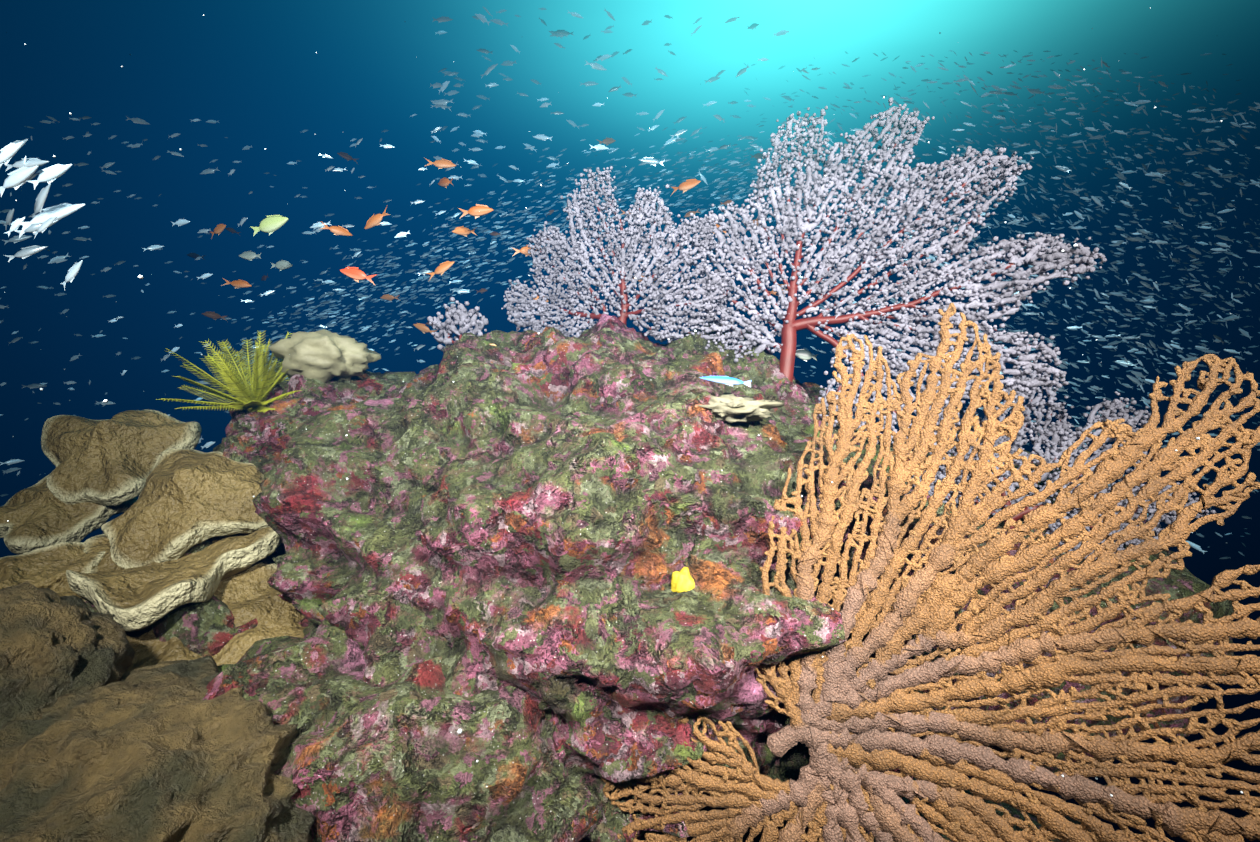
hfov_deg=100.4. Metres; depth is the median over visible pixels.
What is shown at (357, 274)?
anthias
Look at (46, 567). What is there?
plate
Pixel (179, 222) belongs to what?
fish
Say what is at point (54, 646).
coral lump
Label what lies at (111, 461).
plate
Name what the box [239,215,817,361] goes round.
damsels
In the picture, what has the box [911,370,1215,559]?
fan polyps
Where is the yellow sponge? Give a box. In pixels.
[671,567,694,592]
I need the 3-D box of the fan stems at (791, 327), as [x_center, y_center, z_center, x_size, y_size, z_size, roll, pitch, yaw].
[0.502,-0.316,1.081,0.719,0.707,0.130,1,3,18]
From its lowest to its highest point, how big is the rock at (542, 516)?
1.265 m
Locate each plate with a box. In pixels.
[0,475,136,553]
[0,542,105,601]
[41,409,201,505]
[66,527,281,631]
[101,448,269,568]
[125,558,306,670]
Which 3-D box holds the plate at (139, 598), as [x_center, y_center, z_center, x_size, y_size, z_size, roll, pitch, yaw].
[-0.752,0.271,0.890,0.273,0.169,0.300,-3,4,-40]
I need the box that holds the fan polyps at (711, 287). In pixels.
[501,166,733,342]
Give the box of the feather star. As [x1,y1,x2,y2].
[156,330,301,412]
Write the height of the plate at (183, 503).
0.211 m
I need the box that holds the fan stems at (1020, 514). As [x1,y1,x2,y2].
[933,387,1165,543]
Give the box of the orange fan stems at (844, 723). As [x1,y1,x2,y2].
[600,303,1259,841]
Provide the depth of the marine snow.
0.46 m
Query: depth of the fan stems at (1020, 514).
1.10 m
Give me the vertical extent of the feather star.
0.186 m
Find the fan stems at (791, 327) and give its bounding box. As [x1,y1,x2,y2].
[708,108,1029,412]
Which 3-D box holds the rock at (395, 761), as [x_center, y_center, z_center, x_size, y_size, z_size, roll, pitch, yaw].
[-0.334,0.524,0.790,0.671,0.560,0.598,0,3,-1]
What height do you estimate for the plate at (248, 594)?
0.293 m
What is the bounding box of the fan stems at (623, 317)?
[518,183,723,332]
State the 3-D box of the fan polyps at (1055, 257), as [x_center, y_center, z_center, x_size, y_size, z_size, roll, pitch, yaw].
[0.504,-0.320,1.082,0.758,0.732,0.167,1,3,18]
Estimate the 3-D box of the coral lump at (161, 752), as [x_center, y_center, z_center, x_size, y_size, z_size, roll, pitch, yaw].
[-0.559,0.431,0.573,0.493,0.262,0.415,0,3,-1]
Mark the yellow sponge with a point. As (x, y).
(682, 580)
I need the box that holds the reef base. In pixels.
[874,778,1090,841]
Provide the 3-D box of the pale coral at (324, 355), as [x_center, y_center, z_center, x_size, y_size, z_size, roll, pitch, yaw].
[-0.686,-0.145,1.194,0.214,0.127,0.180,0,3,-1]
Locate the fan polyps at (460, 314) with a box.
[427,297,487,351]
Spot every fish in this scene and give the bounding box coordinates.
[0,114,468,506]
[0,139,84,290]
[744,50,1241,220]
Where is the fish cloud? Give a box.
[788,50,1259,558]
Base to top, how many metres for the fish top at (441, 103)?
1.499 m
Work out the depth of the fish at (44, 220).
0.72 m
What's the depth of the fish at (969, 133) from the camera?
5.69 m
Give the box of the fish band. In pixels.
[194,93,1032,395]
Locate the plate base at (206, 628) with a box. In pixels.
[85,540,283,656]
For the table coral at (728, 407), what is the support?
on the rock at (542, 516)
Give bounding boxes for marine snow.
[4,8,1242,796]
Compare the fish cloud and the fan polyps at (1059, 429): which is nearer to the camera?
the fan polyps at (1059, 429)
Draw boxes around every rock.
[202,619,604,841]
[252,314,977,841]
[891,431,1234,786]
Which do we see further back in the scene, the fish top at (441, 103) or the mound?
the fish top at (441, 103)
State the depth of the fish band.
3.49 m
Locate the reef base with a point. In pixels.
(1014, 812)
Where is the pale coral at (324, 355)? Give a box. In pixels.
[268,329,380,382]
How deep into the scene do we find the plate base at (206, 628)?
0.81 m
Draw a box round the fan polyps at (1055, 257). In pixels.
[690,97,1106,444]
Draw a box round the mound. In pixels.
[213,370,416,553]
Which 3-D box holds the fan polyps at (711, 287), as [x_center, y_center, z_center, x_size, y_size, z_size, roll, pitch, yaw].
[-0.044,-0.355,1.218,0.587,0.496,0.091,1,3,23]
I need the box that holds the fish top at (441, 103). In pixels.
[430,6,796,184]
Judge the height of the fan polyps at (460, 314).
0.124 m
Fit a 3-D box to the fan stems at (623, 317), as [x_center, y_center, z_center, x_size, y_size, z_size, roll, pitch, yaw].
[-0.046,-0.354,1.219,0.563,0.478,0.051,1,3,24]
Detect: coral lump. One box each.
[0,581,135,727]
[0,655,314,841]
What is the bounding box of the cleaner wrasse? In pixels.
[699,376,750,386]
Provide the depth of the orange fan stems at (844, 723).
0.59 m
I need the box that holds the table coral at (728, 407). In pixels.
[690,392,784,422]
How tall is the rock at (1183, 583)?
0.890 m
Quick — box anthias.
[187,138,787,345]

